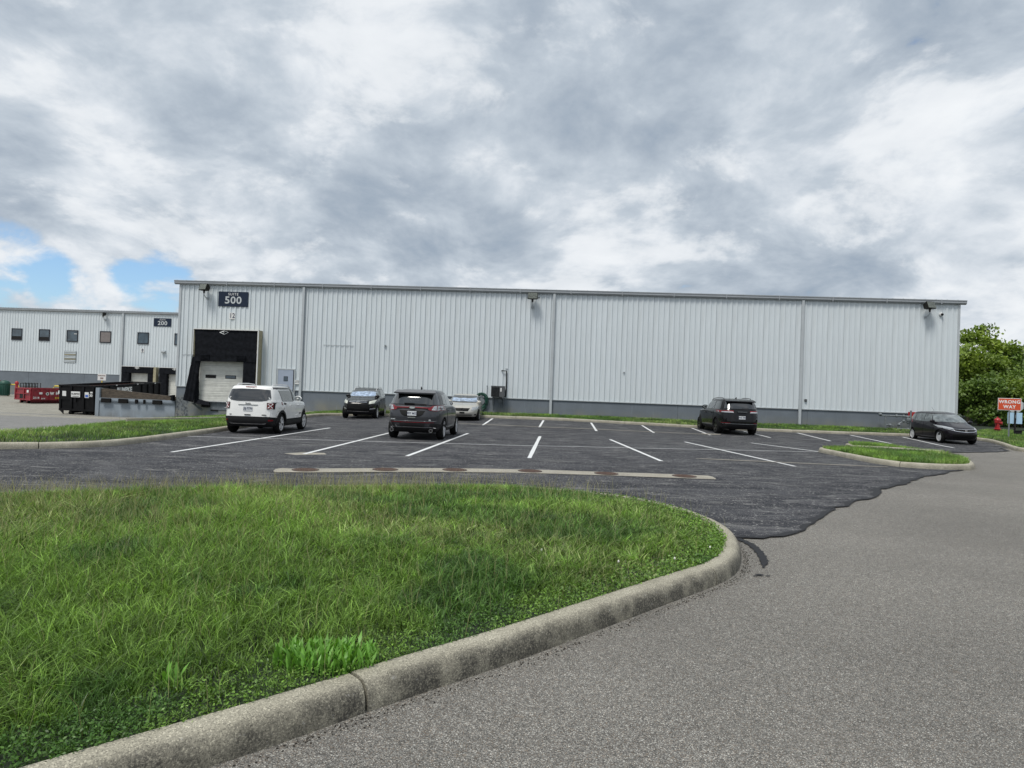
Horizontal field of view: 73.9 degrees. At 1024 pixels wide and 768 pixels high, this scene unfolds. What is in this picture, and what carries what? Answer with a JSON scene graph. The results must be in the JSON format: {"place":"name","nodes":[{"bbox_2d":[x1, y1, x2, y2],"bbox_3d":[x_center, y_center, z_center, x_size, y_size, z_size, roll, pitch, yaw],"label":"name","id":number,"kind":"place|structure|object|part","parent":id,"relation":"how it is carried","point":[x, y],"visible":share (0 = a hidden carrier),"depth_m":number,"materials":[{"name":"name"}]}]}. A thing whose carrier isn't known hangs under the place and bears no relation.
{"place":"outdoors","nodes":[
{"label":"outdoors","id":0,"kind":"place"},
{"bbox_2d":[0,394,125,419],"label":"concrete apron","id":1,"kind":"object","parent":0,"point":[9,404],"visible":0.12,"depth_m":46.09,"materials":[{"name":"grey concrete"}]},
{"bbox_2d":[0,380,10,395],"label":"litter bin","id":2,"kind":"object","parent":1,"relation":"on","point":[4,387],"visible":1,"depth_m":67.08,"materials":[{"name":"green plastic"}]},
{"bbox_2d":[20,382,40,387],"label":"cart rack","id":3,"kind":"object","parent":1,"relation":"on","point":[31,386],"visible":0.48,"depth_m":68.93,"materials":[{"name":"metal"}]},
{"bbox_2d":[14,387,58,402],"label":"dumpster","id":4,"kind":"object","parent":1,"relation":"on","point":[35,395],"visible":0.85,"depth_m":54.07,"materials":[{"name":"red paint"}]},
{"bbox_2d":[0,307,177,393],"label":"office warehouse","id":5,"kind":"structure","parent":1,"relation":"on","point":[48,348],"depth_m":73.28,"materials":[{"name":"white metal"}]},
{"bbox_2d":[11,328,22,339],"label":"window","id":6,"kind":"structure","parent":5,"relation":"in","point":[16,333],"depth_m":73.75,"materials":[{"name":"grey glass"}]},
{"bbox_2d":[38,329,49,340],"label":"window","id":7,"kind":"structure","parent":5,"relation":"in","point":[44,334],"depth_m":73.54,"materials":[{"name":"grey glass"}]},
{"bbox_2d":[66,330,77,341],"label":"window","id":8,"kind":"structure","parent":5,"relation":"in","point":[72,335],"depth_m":73.31,"materials":[{"name":"grey glass"}]},
{"bbox_2d":[99,331,110,342],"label":"window","id":9,"kind":"structure","parent":5,"relation":"in","point":[105,336],"depth_m":73.06,"materials":[{"name":"beige glass"}]},
{"bbox_2d":[121,366,158,381],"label":"dock shelter","id":10,"kind":"object","parent":5,"relation":"attached to","point":[144,374],"visible":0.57,"depth_m":72.32,"materials":[{"name":"black fabric"}]},
{"bbox_2d":[131,376,147,380],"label":"door section","id":11,"kind":"structure","parent":10,"relation":"in","point":[132,377],"depth_m":72.65,"materials":[{"name":"white metal"}]},
{"bbox_2d":[131,373,147,376],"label":"door section","id":12,"kind":"structure","parent":10,"relation":"in","point":[133,374],"depth_m":72.66,"materials":[{"name":"white metal"}]},
{"bbox_2d":[137,332,148,343],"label":"window","id":13,"kind":"structure","parent":5,"relation":"in","point":[142,337],"depth_m":72.75,"materials":[{"name":"grey glass"}]},
{"bbox_2d":[154,318,170,326],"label":"suite sign","id":14,"kind":"object","parent":5,"relation":"attached to","point":[164,322],"visible":1,"depth_m":72.62,"materials":[{"name":"blue metal"}]},
{"bbox_2d":[159,367,175,396],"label":"dock shelter","id":15,"kind":"object","parent":5,"relation":"attached to","point":[167,376],"visible":0.42,"depth_m":72.06,"materials":[{"name":"black fabric"}]},
{"bbox_2d":[174,333,177,344],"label":"window","id":16,"kind":"structure","parent":5,"relation":"in","point":[175,335],"depth_m":72.49,"materials":[{"name":"grey glass"}]},
{"bbox_2d":[98,374,105,381],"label":"building sign","id":17,"kind":"object","parent":1,"relation":"on","point":[101,377],"visible":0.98,"depth_m":59.98,"materials":[{"name":"white paint"}]},
{"bbox_2d":[58,381,160,414],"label":"dumpster","id":18,"kind":"object","parent":1,"relation":"on","point":[76,398],"visible":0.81,"depth_m":43.60,"materials":[{"name":"black paint"}]},
{"bbox_2d":[61,387,69,399],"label":"door panel","id":19,"kind":"structure","parent":18,"relation":"in","point":[67,390],"depth_m":43.53,"materials":[{"name":"black paint"}]},
{"bbox_2d":[95,388,175,417],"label":"dock wing wall","id":20,"kind":"structure","parent":1,"relation":"on","point":[114,403],"depth_m":42.90,"materials":[{"name":"blue paint"}]},
{"bbox_2d":[0,412,134,429],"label":"truck court","id":21,"kind":"object","parent":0,"point":[12,422],"visible":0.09,"depth_m":30.94,"materials":[{"name":"grey concrete"}]},
{"bbox_2d":[0,410,341,442],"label":"lawn","id":22,"kind":"structure","parent":0,"point":[85,439],"depth_m":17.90,"materials":[{"name":"plant"}]},
{"bbox_2d":[125,417,221,421],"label":"kerb","id":23,"kind":"structure","parent":22,"relation":"on","point":[142,419],"depth_m":28.48,"materials":[{"name":"concrete"}]},
{"bbox_2d":[0,466,729,767],"bbox_3d":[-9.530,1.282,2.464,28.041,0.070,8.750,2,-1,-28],"label":"lawn","id":24,"kind":"structure","parent":0,"point":[7,764],"depth_m":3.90,"materials":[{"name":"plant"}]},
{"bbox_2d":[161,660,189,687],"bbox_3d":[-1.805,1.536,3.603,0.090,0.141,0.170,2,-1,23],"label":"broadleaf weed","id":25,"kind":"object","parent":24,"relation":"on","point":[167,675],"visible":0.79,"depth_m":3.59,"materials":[{"name":"green plant"}]},
{"bbox_2d":[272,631,389,676],"bbox_3d":[-1.050,1.563,3.960,0.678,0.149,0.420,2,-1,-11],"label":"broadleaf weed","id":26,"kind":"object","parent":24,"relation":"on","point":[296,652],"visible":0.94,"depth_m":3.92,"materials":[{"name":"green plant"}]},
{"bbox_2d":[0,483,727,767],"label":"clover","id":27,"kind":"object","parent":24,"relation":"on","point":[656,574],"visible":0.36,"depth_m":4.41,"materials":[{"name":"green plant"}]},
{"bbox_2d":[0,416,1007,537],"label":"parking lot","id":28,"kind":"structure","parent":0,"point":[761,484],"depth_m":16.52,"materials":[{"name":"grey asphalt"}]},
{"bbox_2d":[225,381,306,433],"bbox_3d":[-8.885,0.807,25.008,1.909,1.805,4.259,2,-1,0],"label":"crossover","id":29,"kind":"object","parent":28,"relation":"on","point":[277,409],"visible":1,"depth_m":23.06,"materials":[{"name":"white paint"}]},
{"bbox_2d":[231,388,267,400],"bbox_3d":[-8.869,0.365,23.034,1.240,0.416,0.205,2,-1,0],"label":"rear window","id":30,"kind":"structure","parent":29,"relation":"in","point":[239,394],"depth_m":22.99,"materials":[{"name":"grey glass"}]},
{"bbox_2d":[279,390,292,400],"bbox_3d":[-8.058,0.427,24.243,0.143,0.400,1.300,2,-1,0],"label":"side window","id":31,"kind":"structure","parent":29,"relation":"in","point":[285,395],"depth_m":24.25,"materials":[{"name":"grey glass"}]},
{"bbox_2d":[286,402,295,417],"bbox_3d":[-7.981,0.954,24.573,0.090,0.560,1.070,2,-1,0],"label":"door","id":32,"kind":"structure","parent":29,"relation":"in","point":[291,407],"depth_m":24.64,"materials":[{"name":"white paint"}]},
{"bbox_2d":[295,402,301,417],"bbox_3d":[-7.990,0.965,25.568,0.101,0.560,0.882,2,-1,-2],"label":"door","id":33,"kind":"structure","parent":29,"relation":"in","point":[298,404],"depth_m":25.46,"materials":[{"name":"white paint"}]},
{"bbox_2d":[291,468,318,470],"bbox_3d":[-4.186,1.731,13.800,0.540,0.015,0.540,2,-1,0],"label":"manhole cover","id":34,"kind":"object","parent":28,"relation":"in","point":[306,469],"visible":0.94,"depth_m":13.73,"materials":[{"name":"metal"}]},
{"bbox_2d":[342,386,385,418],"bbox_3d":[-8.137,0.899,37.806,1.932,1.924,4.505,2,-1,-2],"label":"crossover","id":35,"kind":"object","parent":28,"relation":"on","point":[365,401],"visible":0.99,"depth_m":36.32,"materials":[{"name":"black paint"}]},
{"bbox_2d":[379,399,381,409],"bbox_3d":[-7.235,1.116,37.376,0.110,0.620,0.986,2,-1,2],"label":"door","id":36,"kind":"structure","parent":35,"relation":"in","point":[380,400],"depth_m":37.32,"materials":[{"name":"black paint"}]},
{"bbox_2d":[20,485,740,767],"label":"kerb","id":37,"kind":"structure","parent":28,"relation":"on","point":[217,737],"depth_m":3.77,"materials":[{"name":"concrete"}]},
{"bbox_2d":[372,468,397,470],"bbox_3d":[-2.667,1.792,14.340,0.540,0.015,0.540,2,-1,0],"label":"manhole cover","id":38,"kind":"object","parent":28,"relation":"in","point":[386,469],"visible":0.98,"depth_m":14.24,"materials":[{"name":"metal"}]},
{"bbox_2d":[388,387,457,438],"bbox_3d":[-3.184,1.013,25.123,2.035,1.810,4.808,2,-1,4],"label":"crossover","id":39,"kind":"object","parent":28,"relation":"on","point":[422,410],"visible":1,"depth_m":23.04,"materials":[{"name":"grey paint"}]},
{"bbox_2d":[392,393,439,404],"bbox_3d":[-3.300,0.494,23.197,1.680,0.385,0.554,2,-1,4],"label":"rear window","id":40,"kind":"structure","parent":39,"relation":"in","point":[399,398],"depth_m":23.09,"materials":[{"name":"black glass"}]},
{"bbox_2d":[443,394,450,404],"bbox_3d":[-2.404,0.563,24.630,0.260,0.410,0.980,2,-1,4],"label":"side window","id":41,"kind":"structure","parent":39,"relation":"in","point":[445,396],"depth_m":24.51,"materials":[{"name":"grey glass"}]},
{"bbox_2d":[447,407,451,425],"bbox_3d":[-2.260,1.173,24.572,0.098,0.660,1.060,2,-1,4],"label":"door","id":42,"kind":"structure","parent":39,"relation":"in","point":[449,410],"depth_m":24.55,"materials":[{"name":"grey paint"}]},
{"bbox_2d":[451,407,455,424],"bbox_3d":[-2.206,1.187,25.648,0.125,0.660,1.057,2,-1,0],"label":"door","id":43,"kind":"structure","parent":39,"relation":"in","point":[453,410],"depth_m":25.48,"materials":[{"name":"grey paint"}]},
{"bbox_2d":[442,468,466,470],"bbox_3d":[-1.238,1.849,14.730,0.540,0.015,0.540,2,-1,0],"label":"manhole cover","id":44,"kind":"object","parent":28,"relation":"in","point":[452,469],"visible":0.99,"depth_m":14.66,"materials":[{"name":"metal"}]},
{"bbox_2d":[449,394,481,420],"bbox_3d":[-2.598,1.268,37.817,1.859,1.450,4.758,2,-1,0],"label":"saloon","id":45,"kind":"object","parent":28,"relation":"on","point":[467,405],"visible":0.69,"depth_m":36.30,"materials":[{"name":"beige paint"}]},
{"bbox_2d":[0,413,1023,451],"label":"kerb","id":46,"kind":"structure","parent":28,"relation":"on","point":[53,445],"depth_m":25.36,"materials":[{"name":"concrete"}]},
{"bbox_2d":[518,469,541,471],"bbox_3d":[0.401,1.912,15.030,0.540,0.015,0.540,2,-1,0],"label":"manhole cover","id":47,"kind":"object","parent":28,"relation":"in","point":[527,470],"visible":0.98,"depth_m":14.97,"materials":[{"name":"metal"}]},
{"bbox_2d":[594,472,617,474],"bbox_3d":[2.090,1.974,15.080,0.540,0.015,0.540,2,-1,0],"label":"manhole cover","id":48,"kind":"object","parent":28,"relation":"in","point":[607,473],"visible":1,"depth_m":14.96,"materials":[{"name":"metal"}]},
{"bbox_2d":[672,474,696,477],"bbox_3d":[3.828,2.038,15.120,0.540,0.015,0.540,2,-1,0],"label":"manhole cover","id":49,"kind":"object","parent":28,"relation":"in","point":[683,475],"visible":1,"depth_m":15.06,"materials":[{"name":"metal"}]},
{"bbox_2d":[697,397,757,434],"bbox_3d":[11.168,1.603,35.508,2.100,1.850,5.158,2,-1,1],"label":"suv","id":50,"kind":"object","parent":28,"relation":"on","point":[718,414],"visible":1,"depth_m":33.28,"materials":[{"name":"black paint"}]},
{"bbox_3d":[10.180,1.676,36.107,0.108,0.640,1.182,2,-1,2],"label":"door","id":51,"kind":"part","parent":50,"relation":"part of","materials":[{"name":"black paint"}]},
{"bbox_3d":[10.162,1.662,34.947,0.100,0.640,1.100,2,-1,0],"label":"door","id":52,"kind":"part","parent":50,"relation":"part of","materials":[{"name":"black paint"}]},
{"bbox_3d":[10.337,1.048,34.982,0.219,0.420,1.000,2,-1,0],"label":"side window","id":53,"kind":"part","parent":50,"relation":"part of","materials":[{"name":"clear glass"}]},
{"bbox_3d":[10.319,1.042,34.017,0.182,0.390,0.865,2,-1,-2],"label":"side window","id":54,"kind":"part","parent":50,"relation":"part of","materials":[{"name":"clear glass"}]},
{"bbox_3d":[11.169,1.052,33.315,1.600,0.336,0.396,2,-1,0],"label":"rear window","id":55,"kind":"part","parent":50,"relation":"part of","materials":[{"name":"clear glass"}]},
{"bbox_2d":[818,443,974,470],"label":"kerb","id":56,"kind":"structure","parent":28,"relation":"on","point":[970,465],"depth_m":19.60,"materials":[{"name":"concrete"}]},
{"bbox_2d":[851,445,942,451],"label":"kerb","id":57,"kind":"structure","parent":28,"relation":"on","point":[892,447],"depth_m":24.60,"materials":[{"name":"concrete"}]},
{"bbox_2d":[909,408,976,443],"bbox_3d":[21.515,2.026,34.022,2.003,1.724,4.051,2,-1,5],"label":"hatchback","id":58,"kind":"object","parent":28,"relation":"on","point":[940,426],"visible":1,"depth_m":33.17,"materials":[{"name":"black paint"}]},
{"bbox_3d":[20.723,2.195,34.699,0.098,0.620,0.860,2,-1,5],"label":"door","id":59,"kind":"part","parent":58,"relation":"part of","materials":[{"name":"black paint"}]},
{"bbox_3d":[20.838,1.673,34.693,0.160,0.390,0.850,2,-1,4],"label":"side window","id":60,"kind":"part","parent":58,"relation":"part of","materials":[{"name":"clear glass"}]},
{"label":"side window","id":61,"kind":"part","parent":58,"relation":"part of","materials":[{"name":"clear glass"}]},
{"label":"door","id":62,"kind":"part","parent":58,"relation":"part of","materials":[{"name":"black paint"}]},
{"bbox_2d":[0,0,1023,353],"label":"sky","id":63,"kind":"structure","parent":0,"point":[821,148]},
{"bbox_2d":[38,411,1023,767],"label":"road","id":64,"kind":"structure","parent":0,"point":[884,629],"depth_m":4.39,"materials":[{"name":"grey asphalt"}]},
{"bbox_2d":[233,539,759,766],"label":"grit","id":65,"kind":"object","parent":64,"relation":"on","point":[307,738],"visible":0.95,"depth_m":4.49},
{"bbox_2d":[174,280,966,427],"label":"warehouse","id":66,"kind":"structure","parent":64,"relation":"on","point":[844,361],"depth_m":40.88,"materials":[{"name":"white metal"}]},
{"bbox_2d":[198,284,209,298],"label":"floodlight","id":67,"kind":"object","parent":66,"relation":"attached to","point":[204,287],"visible":1,"depth_m":42.08,"materials":[{"name":"metal"}]},
{"bbox_2d":[199,396,227,401],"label":"door section","id":68,"kind":"structure","parent":66,"relation":"in","point":[206,398],"depth_m":42.44,"materials":[{"name":"white metal"}]},
{"bbox_2d":[200,391,229,396],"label":"door section","id":69,"kind":"structure","parent":66,"relation":"in","point":[202,393],"depth_m":42.44,"materials":[{"name":"white metal"}]},
{"bbox_2d":[200,386,231,391],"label":"door section","id":70,"kind":"structure","parent":66,"relation":"in","point":[202,388],"depth_m":42.44,"materials":[{"name":"white metal"}]},
{"bbox_2d":[200,381,241,386],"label":"door section","id":71,"kind":"structure","parent":66,"relation":"in","point":[202,383],"depth_m":42.43,"materials":[{"name":"white metal"}]},
{"bbox_2d":[200,375,242,381],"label":"door section","id":72,"kind":"structure","parent":66,"relation":"in","point":[231,378],"depth_m":42.42,"materials":[{"name":"white metal"}]},
{"bbox_2d":[201,370,242,376],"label":"door section","id":73,"kind":"structure","parent":66,"relation":"in","point":[218,373],"depth_m":42.43,"materials":[{"name":"white metal"}]},
{"bbox_2d":[201,365,242,371],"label":"door section","id":74,"kind":"structure","parent":66,"relation":"in","point":[203,367],"depth_m":42.43,"materials":[{"name":"white metal"}]},
{"bbox_2d":[201,361,242,365],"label":"door section","id":75,"kind":"structure","parent":66,"relation":"in","point":[214,363],"depth_m":42.43,"materials":[{"name":"white metal"}]},
{"bbox_2d":[183,328,262,404],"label":"dock shelter","id":76,"kind":"object","parent":66,"relation":"attached to","point":[230,345],"visible":0.87,"depth_m":41.91,"materials":[{"name":"black fabric"}]},
{"bbox_2d":[229,313,234,318],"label":"number sign","id":77,"kind":"object","parent":66,"relation":"attached to","point":[231,315],"visible":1,"depth_m":42.44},
{"bbox_2d":[218,291,248,306],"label":"suite sign","id":78,"kind":"object","parent":66,"relation":"attached to","point":[234,299],"visible":1,"depth_m":42.45,"materials":[{"name":"blue metal"}]},
{"bbox_2d":[278,369,292,391],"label":"door","id":79,"kind":"structure","parent":66,"relation":"in","point":[285,377],"depth_m":42.13,"materials":[{"name":"white metal"}]},
{"bbox_2d":[477,392,488,410],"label":"hose reel","id":80,"kind":"object","parent":66,"relation":"attached to","point":[483,400],"visible":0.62,"depth_m":41.19,"materials":[{"name":"metal"}]},
{"bbox_2d":[491,368,507,408],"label":"electrical box","id":81,"kind":"object","parent":66,"relation":"attached to","point":[498,391],"visible":1,"depth_m":40.69,"materials":[{"name":"grey metal"}]},
{"bbox_2d":[527,292,539,308],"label":"floodlight","id":82,"kind":"object","parent":66,"relation":"attached to","point":[533,296],"visible":1,"depth_m":40.61,"materials":[{"name":"metal"}]},
{"bbox_2d":[923,301,935,317],"bbox_3d":[24.011,-4.274,39.255,0.726,0.915,0.633,2,-1,-16],"label":"floodlight","id":83,"kind":"object","parent":66,"relation":"attached to","point":[929,305],"visible":1,"depth_m":39.02,"materials":[{"name":"metal"}]},
{"bbox_2d":[386,410,909,433],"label":"lawn","id":84,"kind":"structure","parent":0,"point":[836,429],"depth_m":38.47,"materials":[{"name":"plant"}]},
{"bbox_2d":[878,411,911,429],"bbox_3d":[22.096,2.173,39.248,1.890,1.350,0.300,2,-1,4],"label":"gas piping","id":85,"kind":"object","parent":84,"relation":"on","point":[908,420],"visible":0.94,"depth_m":39.19,"materials":[{"name":"metal"}]},
{"bbox_2d":[959,415,1023,426],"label":"lawn","id":86,"kind":"structure","parent":0,"point":[974,421],"depth_m":60.15,"materials":[{"name":"plant"}]},
{"bbox_2d":[958,342,1018,421],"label":"tree","id":87,"kind":"object","parent":86,"relation":"on","point":[972,361],"visible":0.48,"depth_m":57.08,"materials":[{"name":"green plant"}]},
{"bbox_2d":[958,323,1023,415],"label":"tree","id":88,"kind":"object","parent":86,"relation":"on","point":[983,336],"visible":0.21,"depth_m":60.48,"materials":[{"name":"green plant"}]},
{"bbox_2d":[997,353,1023,374],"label":"tree","id":89,"kind":"object","parent":86,"relation":"on","point":[1020,362],"visible":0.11,"depth_m":58.16,"materials":[{"name":"green plant"}]},
{"bbox_2d":[970,424,1023,431],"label":"lawn","id":90,"kind":"structure","parent":0,"point":[979,427],"depth_m":50.08,"materials":[{"name":"plant"}]},
{"bbox_2d":[958,375,1015,426],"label":"tree","id":91,"kind":"object","parent":90,"relation":"on","point":[982,393],"visible":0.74,"depth_m":51.84,"materials":[{"name":"green plant"}]},
{"bbox_2d":[969,367,1023,426],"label":"tree","id":92,"kind":"object","parent":90,"relation":"on","point":[1015,374],"visible":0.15,"depth_m":54.72,"materials":[{"name":"green plant"}]},
{"bbox_2d":[993,417,1002,430],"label":"fire hydrant","id":93,"kind":"object","parent":90,"relation":"on","point":[997,422],"visible":0.98,"depth_m":43.26,"materials":[{"name":"metal"}]},
{"bbox_2d":[990,373,1023,427],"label":"tree","id":94,"kind":"object","parent":90,"relation":"on","point":[1018,385],"visible":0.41,"depth_m":51.99,"materials":[{"name":"green plant"}]},
{"bbox_2d":[977,428,1023,447],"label":"lawn","id":95,"kind":"structure","parent":0,"point":[998,440],"depth_m":34.44,"materials":[{"name":"plant"}]},
{"bbox_2d":[998,398,1020,436],"bbox_3d":[26.197,1.859,35.888,1.000,2.220,0.070,2,-1,33],"label":"wrong way sign","id":96,"kind":"object","parent":95,"relation":"on","point":[1009,404],"visible":0.99,"depth_m":35.88,"materials":[{"name":"metal"}]},
{"bbox_2d":[1007,401,1023,429],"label":"sign","id":97,"kind":"object","parent":95,"relation":"on","point":[1015,418],"visible":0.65,"depth_m":39.15,"materials":[{"name":"white metal"}]},
{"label":"lawn","id":98,"kind":"structure","parent":0,"visible":0},
{"bbox_2d":[35,409,318,435],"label":"seeding grass","id":99,"kind":"structure","parent":98,"relation":"on","point":[140,421],"depth_m":24.25,"materials":[{"name":"green plant"}]},
{"bbox_2d":[155,410,339,417],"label":"grass","id":100,"kind":"structure","parent":98,"relation":"on","point":[326,411],"depth_m":39.79,"materials":[{"name":"green plant"}]},
{"label":"lawn","id":101,"kind":"structure","parent":0,"visible":0},
{"bbox_2d":[823,440,970,463],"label":"grass","id":102,"kind":"structure","parent":101,"relation":"on","point":[905,456],"depth_m":21.98,"materials":[{"name":"green plant"}]},
{"bbox_2d":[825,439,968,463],"bbox_3d":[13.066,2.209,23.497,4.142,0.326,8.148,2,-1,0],"label":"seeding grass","id":103,"kind":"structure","parent":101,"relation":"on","point":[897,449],"depth_m":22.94,"materials":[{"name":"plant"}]}
]}

